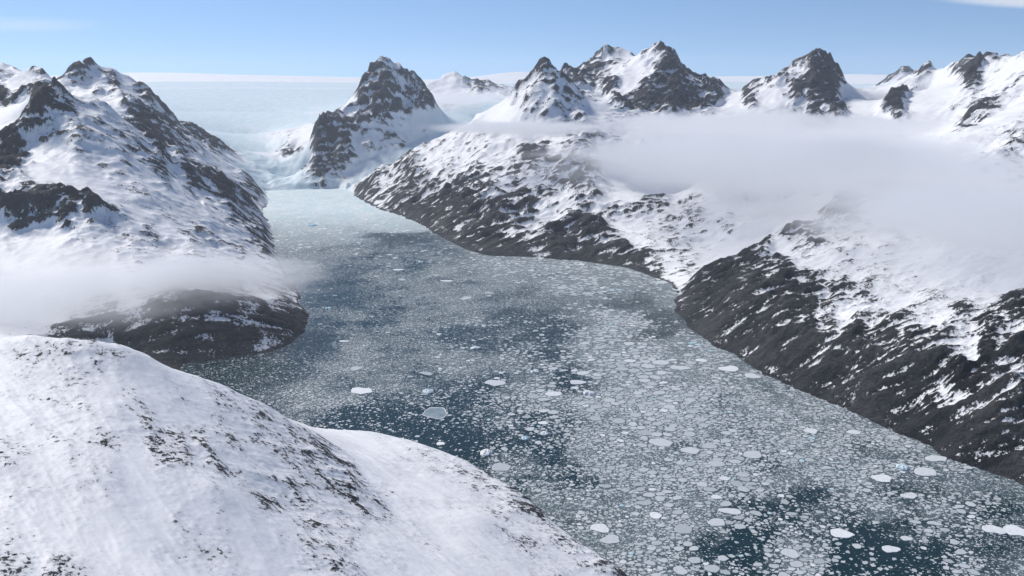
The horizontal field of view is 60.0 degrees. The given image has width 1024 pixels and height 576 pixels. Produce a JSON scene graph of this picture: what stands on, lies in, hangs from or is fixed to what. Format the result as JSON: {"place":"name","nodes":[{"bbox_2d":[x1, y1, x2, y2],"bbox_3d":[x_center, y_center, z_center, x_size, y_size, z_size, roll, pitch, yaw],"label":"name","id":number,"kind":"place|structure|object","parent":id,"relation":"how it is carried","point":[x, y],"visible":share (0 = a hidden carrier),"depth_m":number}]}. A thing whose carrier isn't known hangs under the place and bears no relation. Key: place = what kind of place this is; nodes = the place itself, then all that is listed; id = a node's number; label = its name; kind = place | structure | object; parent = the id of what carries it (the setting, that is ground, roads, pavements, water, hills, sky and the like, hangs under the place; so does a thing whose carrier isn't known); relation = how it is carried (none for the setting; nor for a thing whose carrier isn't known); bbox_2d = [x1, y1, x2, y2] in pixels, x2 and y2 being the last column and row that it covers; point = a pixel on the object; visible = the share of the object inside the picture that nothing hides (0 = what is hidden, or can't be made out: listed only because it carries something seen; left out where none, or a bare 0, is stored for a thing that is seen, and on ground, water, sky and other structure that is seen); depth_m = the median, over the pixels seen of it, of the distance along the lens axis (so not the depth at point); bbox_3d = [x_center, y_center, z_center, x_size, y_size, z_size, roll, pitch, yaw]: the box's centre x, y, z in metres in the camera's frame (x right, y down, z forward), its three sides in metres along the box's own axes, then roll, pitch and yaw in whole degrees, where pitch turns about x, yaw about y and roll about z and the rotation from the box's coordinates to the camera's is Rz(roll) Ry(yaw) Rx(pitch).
{"place":"outdoors","nodes":[
{"label":"outdoors","id":0,"kind":"place"},
{"bbox_2d":[0,57,269,219],"bbox_3d":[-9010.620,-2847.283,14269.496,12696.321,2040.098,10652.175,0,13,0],"label":"mountain","id":1,"kind":"structure","parent":0,"point":[141,106],"depth_m":10772.83},
{"bbox_2d":[0,66,287,279],"bbox_3d":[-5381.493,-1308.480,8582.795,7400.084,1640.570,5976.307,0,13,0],"label":"mountain","id":2,"kind":"structure","parent":0,"point":[80,173],"depth_m":7156.34},
{"bbox_2d":[0,247,309,370],"bbox_3d":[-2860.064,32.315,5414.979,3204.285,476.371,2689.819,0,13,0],"label":"headland","id":3,"kind":"structure","parent":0,"point":[174,312],"depth_m":5250.55},
{"bbox_2d":[151,87,356,192],"bbox_3d":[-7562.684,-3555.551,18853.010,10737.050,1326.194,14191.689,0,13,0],"label":"glacier","id":4,"kind":"object","parent":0,"point":[237,119],"visible":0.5,"depth_m":18453.00},
{"bbox_2d":[0,335,626,575],"bbox_3d":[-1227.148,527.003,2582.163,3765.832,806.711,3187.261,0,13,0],"label":"hillside","id":5,"kind":"structure","parent":0,"point":[118,460],"depth_m":2253.12},
{"bbox_2d":[251,56,449,188],"bbox_3d":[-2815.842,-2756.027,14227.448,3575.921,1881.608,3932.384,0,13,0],"label":"mountain","id":6,"kind":"structure","parent":0,"point":[389,108],"depth_m":13553.19},
{"bbox_2d":[355,99,503,184],"bbox_3d":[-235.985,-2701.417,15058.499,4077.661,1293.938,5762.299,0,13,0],"label":"glacier","id":7,"kind":"object","parent":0,"point":[459,116],"visible":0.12,"depth_m":14589.61},
{"bbox_2d":[426,71,513,109],"bbox_3d":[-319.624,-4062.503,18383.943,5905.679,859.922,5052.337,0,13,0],"label":"mountain","id":8,"kind":"structure","parent":0,"point":[454,89],"depth_m":18478.09},
{"bbox_2d":[50,72,899,91],"bbox_3d":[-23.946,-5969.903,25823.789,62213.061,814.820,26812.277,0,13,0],"label":"ice cap","id":9,"kind":"object","parent":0,"point":[510,79],"visible":0.24,"depth_m":32048.94},
{"bbox_2d":[350,108,656,269],"bbox_3d":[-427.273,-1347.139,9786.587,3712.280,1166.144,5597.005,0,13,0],"label":"mountain","id":10,"kind":"structure","parent":0,"point":[486,186],"depth_m":9189.49},
{"bbox_2d":[0,0,1023,78],"label":"sky","id":11,"kind":"structure","parent":0,"point":[433,39]},
{"bbox_2d":[450,56,660,135],"bbox_3d":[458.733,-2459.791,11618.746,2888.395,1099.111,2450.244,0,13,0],"label":"mountain","id":12,"kind":"structure","parent":0,"point":[545,93],"depth_m":11004.34},
{"bbox_2d":[180,188,1023,575],"bbox_3d":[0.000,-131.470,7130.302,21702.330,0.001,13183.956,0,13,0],"label":"water","id":13,"kind":"structure","parent":0,"point":[322,266],"depth_m":4317.53},
{"bbox_2d":[350,366,362,370],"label":"ice floe","id":14,"kind":"object","parent":13,"relation":"on","point":[355,368],"visible":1,"depth_m":4729.53},
{"bbox_2d":[351,387,372,393],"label":"ice floe","id":15,"kind":"object","parent":13,"relation":"on","point":[357,390],"visible":1,"depth_m":4393.30},
{"bbox_2d":[422,388,433,393],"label":"iceberg","id":16,"kind":"object","parent":13,"relation":"on","point":[428,391],"visible":1,"depth_m":4370.52},
{"bbox_2d":[422,407,447,418],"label":"ice floe","id":17,"kind":"object","parent":13,"relation":"on","point":[436,412],"visible":1,"depth_m":4100.45},
{"bbox_2d":[480,449,492,455],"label":"iceberg","id":18,"kind":"object","parent":13,"relation":"on","point":[485,452],"visible":1,"depth_m":3649.09},
{"bbox_2d":[484,380,505,385],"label":"ice floe","id":19,"kind":"object","parent":13,"relation":"on","point":[495,382],"visible":1,"depth_m":4509.73},
{"bbox_2d":[492,463,510,470],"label":"ice floe","id":20,"kind":"object","parent":13,"relation":"on","point":[501,467],"visible":1,"depth_m":3520.68},
{"bbox_2d":[527,394,539,398],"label":"ice floe","id":21,"kind":"object","parent":13,"relation":"on","point":[534,396],"visible":1,"depth_m":4310.98},
{"bbox_2d":[545,391,561,395],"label":"ice floe","id":22,"kind":"object","parent":13,"relation":"on","point":[553,393],"visible":1,"depth_m":4351.71},
{"bbox_2d":[570,380,585,384],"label":"ice floe","id":23,"kind":"object","parent":13,"relation":"on","point":[576,382],"visible":1,"depth_m":4510.39},
{"bbox_2d":[577,371,588,375],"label":"ice floe","id":24,"kind":"object","parent":13,"relation":"on","point":[582,373],"visible":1,"depth_m":4649.05},
{"bbox_2d":[583,390,595,395],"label":"iceberg","id":25,"kind":"object","parent":13,"relation":"on","point":[588,392],"visible":1,"depth_m":4341.68},
{"bbox_2d":[589,416,600,420],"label":"ice floe","id":26,"kind":"object","parent":13,"relation":"on","point":[594,418],"visible":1,"depth_m":4030.91},
{"bbox_2d":[590,404,602,408],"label":"ice floe","id":27,"kind":"object","parent":13,"relation":"on","point":[595,406],"visible":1,"depth_m":4179.22},
{"bbox_2d":[590,523,608,532],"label":"ice floe","id":28,"kind":"object","parent":13,"relation":"on","point":[602,528],"visible":1,"depth_m":3042.25},
{"bbox_2d":[599,484,611,487],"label":"ice floe","id":29,"kind":"object","parent":13,"relation":"on","point":[605,485],"visible":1,"depth_m":3365.51},
{"bbox_2d":[604,398,614,402],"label":"ice floe","id":30,"kind":"object","parent":13,"relation":"on","point":[610,400],"visible":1,"depth_m":4257.29},
{"bbox_2d":[600,534,619,543],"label":"ice floe","id":31,"kind":"object","parent":13,"relation":"on","point":[610,539],"visible":1,"depth_m":2969.60},
{"bbox_2d":[612,418,624,423],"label":"ice floe","id":32,"kind":"object","parent":13,"relation":"on","point":[618,421],"visible":1,"depth_m":3998.02},
{"bbox_2d":[240,231,1000,575],"bbox_3d":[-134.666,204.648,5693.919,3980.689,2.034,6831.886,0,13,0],"label":"ice floes","id":33,"kind":"object","parent":13,"relation":"on","point":[724,449],"visible":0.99,"depth_m":3787.73},
{"bbox_2d":[616,367,628,370],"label":"ice floe","id":34,"kind":"object","parent":13,"relation":"on","point":[622,368],"visible":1,"depth_m":4729.53},
{"bbox_2d":[627,385,638,388],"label":"ice floe","id":35,"kind":"object","parent":13,"relation":"on","point":[633,386],"visible":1,"depth_m":4451.75},
{"bbox_2d":[630,413,641,417],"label":"ice floe","id":36,"kind":"object","parent":13,"relation":"on","point":[635,415],"visible":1,"depth_m":4079.08},
{"bbox_2d":[637,375,648,378],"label":"ice floe","id":37,"kind":"object","parent":13,"relation":"on","point":[643,376],"visible":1,"depth_m":4601.95},
{"bbox_2d":[638,430,651,435],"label":"ice floe","id":38,"kind":"object","parent":13,"relation":"on","point":[644,432],"visible":1,"depth_m":3865.22},
{"bbox_2d":[638,500,651,505],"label":"ice floe","id":39,"kind":"object","parent":13,"relation":"on","point":[646,502],"visible":1,"depth_m":3229.87},
{"bbox_2d":[641,364,655,368],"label":"ice floe","id":40,"kind":"object","parent":13,"relation":"on","point":[648,366],"visible":1,"depth_m":4762.13},
{"bbox_2d":[643,492,654,496],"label":"ice floe","id":41,"kind":"object","parent":13,"relation":"on","point":[649,494],"visible":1,"depth_m":3292.29},
{"bbox_2d":[643,560,655,565],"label":"ice floe","id":42,"kind":"object","parent":13,"relation":"on","point":[649,562],"visible":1,"depth_m":2828.47},
{"bbox_2d":[650,512,661,518],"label":"ice floe","id":43,"kind":"object","parent":13,"relation":"on","point":[654,515],"visible":1,"depth_m":3133.36},
{"bbox_2d":[650,432,661,436],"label":"ice floe","id":44,"kind":"object","parent":13,"relation":"on","point":[657,434],"visible":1,"depth_m":3849.17},
{"bbox_2d":[651,540,661,545],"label":"ice floe","id":45,"kind":"object","parent":13,"relation":"on","point":[657,543],"visible":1,"depth_m":2944.41},
{"bbox_2d":[653,391,665,394],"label":"ice floe","id":46,"kind":"object","parent":13,"relation":"on","point":[658,392],"visible":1,"depth_m":4353.85},
{"bbox_2d":[655,496,664,501],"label":"ice floe","id":47,"kind":"object","parent":13,"relation":"on","point":[660,498],"visible":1,"depth_m":3260.78},
{"bbox_2d":[649,438,672,446],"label":"ice floe","id":48,"kind":"object","parent":13,"relation":"on","point":[660,442],"visible":1,"depth_m":3763.08},
{"bbox_2d":[652,360,669,364],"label":"ice floe","id":49,"kind":"object","parent":13,"relation":"on","point":[659,362],"visible":1,"depth_m":4828.99},
{"bbox_2d":[664,405,674,408],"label":"ice floe","id":50,"kind":"object","parent":13,"relation":"on","point":[669,406],"visible":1,"depth_m":4172.99},
{"bbox_2d":[664,426,675,431],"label":"ice floe","id":51,"kind":"object","parent":13,"relation":"on","point":[670,429],"visible":1,"depth_m":3904.09},
{"bbox_2d":[673,510,682,514],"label":"ice floe","id":52,"kind":"object","parent":13,"relation":"on","point":[677,512],"visible":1,"depth_m":3155.34},
{"bbox_2d":[674,546,684,551],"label":"ice floe","id":53,"kind":"object","parent":13,"relation":"on","point":[679,548],"visible":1,"depth_m":2913.02},
{"bbox_2d":[673,566,687,574],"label":"ice floe","id":54,"kind":"object","parent":13,"relation":"on","point":[680,570],"visible":1,"depth_m":2782.02},
{"bbox_2d":[670,365,690,369],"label":"ice floe","id":55,"kind":"object","parent":13,"relation":"on","point":[680,367],"visible":1,"depth_m":4745.24},
{"bbox_2d":[675,524,691,533],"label":"ice floe","id":56,"kind":"object","parent":13,"relation":"on","point":[683,529],"visible":1,"depth_m":3035.41},
{"bbox_2d":[683,541,692,546],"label":"ice floe","id":57,"kind":"object","parent":13,"relation":"on","point":[687,544],"visible":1,"depth_m":2938.73},
{"bbox_2d":[684,432,695,436],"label":"ice floe","id":58,"kind":"object","parent":13,"relation":"on","point":[690,434],"visible":1,"depth_m":3849.13},
{"bbox_2d":[681,447,699,454],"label":"ice floe","id":59,"kind":"object","parent":13,"relation":"on","point":[691,450],"visible":1,"depth_m":3682.32},
{"bbox_2d":[687,409,698,413],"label":"ice floe","id":60,"kind":"object","parent":13,"relation":"on","point":[692,411],"visible":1,"depth_m":4116.00},
{"bbox_2d":[689,546,698,550],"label":"ice floe","id":61,"kind":"object","parent":13,"relation":"on","point":[694,548],"visible":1,"depth_m":2913.08},
{"bbox_2d":[688,557,700,563],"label":"ice floe","id":62,"kind":"object","parent":13,"relation":"on","point":[694,560],"visible":1,"depth_m":2840.01},
{"bbox_2d":[694,417,708,421],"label":"ice floe","id":63,"kind":"object","parent":13,"relation":"on","point":[701,419],"visible":1,"depth_m":4018.93},
{"bbox_2d":[697,482,707,486],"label":"ice floe","id":64,"kind":"object","parent":13,"relation":"on","point":[701,484],"visible":1,"depth_m":3373.51},
{"bbox_2d":[702,443,717,448],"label":"ice floe","id":65,"kind":"object","parent":13,"relation":"on","point":[709,446],"visible":1,"depth_m":3722.82},
{"bbox_2d":[704,487,717,491],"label":"ice floe","id":66,"kind":"object","parent":13,"relation":"on","point":[710,489],"visible":1,"depth_m":3332.46},
{"bbox_2d":[704,565,719,572],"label":"ice floe","id":67,"kind":"object","parent":13,"relation":"on","point":[713,568],"visible":1,"depth_m":2793.41},
{"bbox_2d":[707,518,724,525],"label":"ice floe","id":68,"kind":"object","parent":13,"relation":"on","point":[716,522],"visible":1,"depth_m":3083.65},
{"bbox_2d":[708,461,725,466],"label":"ice floe","id":69,"kind":"object","parent":13,"relation":"on","point":[716,464],"visible":1,"depth_m":3557.86},
{"bbox_2d":[718,555,728,560],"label":"ice floe","id":70,"kind":"object","parent":13,"relation":"on","point":[722,558],"visible":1,"depth_m":2852.15},
{"bbox_2d":[719,476,730,480],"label":"ice floe","id":71,"kind":"object","parent":13,"relation":"on","point":[724,478],"visible":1,"depth_m":3424.42},
{"bbox_2d":[720,570,730,574],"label":"ice floe","id":72,"kind":"object","parent":13,"relation":"on","point":[726,572],"visible":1,"depth_m":2770.99},
{"bbox_2d":[721,438,730,442],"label":"ice floe","id":73,"kind":"object","parent":13,"relation":"on","point":[725,440],"visible":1,"depth_m":3785.26},
{"bbox_2d":[721,501,731,506],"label":"ice floe","id":74,"kind":"object","parent":13,"relation":"on","point":[725,503],"visible":1,"depth_m":3222.29},
{"bbox_2d":[719,366,737,371],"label":"ice floe","id":75,"kind":"object","parent":13,"relation":"on","point":[731,368],"visible":1,"depth_m":4728.26},
{"bbox_2d":[717,508,740,514],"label":"ice floe","id":76,"kind":"object","parent":13,"relation":"on","point":[732,511],"visible":1,"depth_m":3162.46},
{"bbox_2d":[730,459,741,463],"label":"ice floe","id":77,"kind":"object","parent":13,"relation":"on","point":[734,461],"visible":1,"depth_m":3576.90},
{"bbox_2d":[731,481,742,486],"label":"ice floe","id":78,"kind":"object","parent":13,"relation":"on","point":[736,483],"visible":1,"depth_m":3381.91},
{"bbox_2d":[733,515,744,519],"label":"ice floe","id":79,"kind":"object","parent":13,"relation":"on","point":[740,517],"visible":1,"depth_m":3119.40},
{"bbox_2d":[734,523,745,528],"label":"ice floe","id":80,"kind":"object","parent":13,"relation":"on","point":[740,526],"visible":1,"depth_m":3056.25},
{"bbox_2d":[736,472,749,476],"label":"ice floe","id":81,"kind":"object","parent":13,"relation":"on","point":[742,474],"visible":1,"depth_m":3459.04},
{"bbox_2d":[738,486,749,491],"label":"ice floe","id":82,"kind":"object","parent":13,"relation":"on","point":[743,488],"visible":1,"depth_m":3332.40},
{"bbox_2d":[743,450,761,458],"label":"ice floe","id":83,"kind":"object","parent":13,"relation":"on","point":[753,454],"visible":1,"depth_m":3642.87},
{"bbox_2d":[744,373,760,377],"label":"ice floe","id":84,"kind":"object","parent":13,"relation":"on","point":[750,375],"visible":1,"depth_m":4616.84},
{"bbox_2d":[750,510,761,515],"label":"ice floe","id":85,"kind":"object","parent":13,"relation":"on","point":[756,513],"visible":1,"depth_m":3149.09},
{"bbox_2d":[769,564,778,568],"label":"ice floe","id":86,"kind":"object","parent":13,"relation":"on","point":[774,566],"visible":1,"depth_m":2805.30},
{"bbox_2d":[781,549,799,558],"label":"ice floe","id":87,"kind":"object","parent":13,"relation":"on","point":[792,553],"visible":1,"depth_m":2881.68},
{"bbox_2d":[790,561,802,567],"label":"ice floe","id":88,"kind":"object","parent":13,"relation":"on","point":[797,564],"visible":1,"depth_m":2816.60},
{"bbox_2d":[804,428,817,433],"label":"ice floe","id":89,"kind":"object","parent":13,"relation":"on","point":[811,430],"visible":1,"depth_m":3892.82},
{"bbox_2d":[814,558,824,563],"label":"ice floe","id":90,"kind":"object","parent":13,"relation":"on","point":[819,561],"visible":1,"depth_m":2834.28},
{"bbox_2d":[831,528,854,537],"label":"ice floe","id":91,"kind":"object","parent":13,"relation":"on","point":[839,533],"visible":1,"depth_m":3008.65},
{"bbox_2d":[847,430,860,434],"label":"ice floe","id":92,"kind":"object","parent":13,"relation":"on","point":[856,432],"visible":1,"depth_m":3870.99},
{"bbox_2d":[871,474,891,481],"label":"ice floe","id":93,"kind":"object","parent":13,"relation":"on","point":[882,478],"visible":1,"depth_m":3425.59},
{"bbox_2d":[882,545,900,552],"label":"ice floe","id":94,"kind":"object","parent":13,"relation":"on","point":[888,549],"visible":1,"depth_m":2906.81},
{"bbox_2d":[886,435,900,439],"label":"ice floe","id":95,"kind":"object","parent":13,"relation":"on","point":[894,437],"visible":1,"depth_m":3816.73},
{"bbox_2d":[896,463,908,470],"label":"iceberg","id":96,"kind":"object","parent":13,"relation":"on","point":[901,466],"visible":1,"depth_m":3512.01},
{"bbox_2d":[900,536,912,540],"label":"ice floe","id":97,"kind":"object","parent":13,"relation":"on","point":[905,538],"visible":1,"depth_m":2976.52},
{"bbox_2d":[900,492,917,498],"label":"ice floe","id":98,"kind":"object","parent":13,"relation":"on","point":[909,495],"visible":1,"depth_m":3283.87},
{"bbox_2d":[914,467,936,475],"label":"ice floe","id":99,"kind":"object","parent":13,"relation":"on","point":[922,471],"visible":1,"depth_m":3484.50},
{"bbox_2d":[926,521,942,525],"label":"ice floe","id":100,"kind":"object","parent":13,"relation":"on","point":[934,523],"visible":1,"depth_m":3077.16},
{"bbox_2d":[925,455,946,461],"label":"ice floe","id":101,"kind":"object","parent":13,"relation":"on","point":[933,458],"visible":1,"depth_m":3604.32},
{"bbox_2d":[950,539,959,544],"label":"ice floe","id":102,"kind":"object","parent":13,"relation":"on","point":[954,542],"visible":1,"depth_m":2950.71},
{"bbox_2d":[954,549,966,554],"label":"ice floe","id":103,"kind":"object","parent":13,"relation":"on","point":[960,552],"visible":1,"depth_m":2888.57},
{"bbox_2d":[959,563,969,568],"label":"ice floe","id":104,"kind":"object","parent":13,"relation":"on","point":[965,566],"visible":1,"depth_m":2805.25},
{"bbox_2d":[965,501,975,506],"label":"ice floe","id":105,"kind":"object","parent":13,"relation":"on","point":[968,503],"visible":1,"depth_m":3216.39},
{"bbox_2d":[967,569,980,575],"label":"ice floe","id":106,"kind":"object","parent":13,"relation":"on","point":[974,572],"visible":1,"depth_m":2771.26},
{"bbox_2d":[982,525,1006,534],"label":"ice floe","id":107,"kind":"object","parent":13,"relation":"on","point":[993,529],"visible":1,"depth_m":3035.26},
{"bbox_2d":[1003,524,1023,536],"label":"ice floe","id":108,"kind":"object","parent":13,"relation":"on","point":[1013,530],"visible":1,"depth_m":3028.37},
{"bbox_2d":[561,40,748,122],"bbox_3d":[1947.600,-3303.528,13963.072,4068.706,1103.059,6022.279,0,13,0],"label":"mountain","id":109,"kind":"structure","parent":0,"point":[659,77],"depth_m":12834.84},
{"bbox_2d":[587,104,962,289],"bbox_3d":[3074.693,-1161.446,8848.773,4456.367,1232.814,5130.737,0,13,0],"label":"snow valley","id":110,"kind":"structure","parent":0,"point":[714,191],"depth_m":8946.46},
{"bbox_2d":[709,48,871,126],"bbox_3d":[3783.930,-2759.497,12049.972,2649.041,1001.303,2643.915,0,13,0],"label":"mountain","id":111,"kind":"structure","parent":0,"point":[813,86],"depth_m":11807.65},
{"bbox_2d":[674,146,1023,484],"bbox_3d":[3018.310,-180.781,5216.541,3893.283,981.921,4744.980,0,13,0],"label":"mountain","id":112,"kind":"structure","parent":0,"point":[894,303],"depth_m":4806.94},
{"bbox_2d":[875,66,914,85],"bbox_3d":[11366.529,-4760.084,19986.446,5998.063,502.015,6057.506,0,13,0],"label":"mountain","id":113,"kind":"structure","parent":0,"point":[901,72],"depth_m":20292.58},
{"bbox_2d":[847,80,948,123],"bbox_3d":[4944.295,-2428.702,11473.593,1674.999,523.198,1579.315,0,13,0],"label":"rock outcrop","id":114,"kind":"object","parent":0,"point":[903,98],"visible":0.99,"depth_m":11159.28},
{"bbox_2d":[858,51,1023,134],"bbox_3d":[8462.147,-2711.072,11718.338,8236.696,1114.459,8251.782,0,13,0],"label":"mountain","id":115,"kind":"structure","parent":0,"point":[987,87],"depth_m":10774.73},
{"bbox_2d":[868,114,1023,187],"bbox_3d":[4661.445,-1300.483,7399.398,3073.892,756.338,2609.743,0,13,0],"label":"hill","id":116,"kind":"structure","parent":0,"point":[1003,163],"depth_m":7396.93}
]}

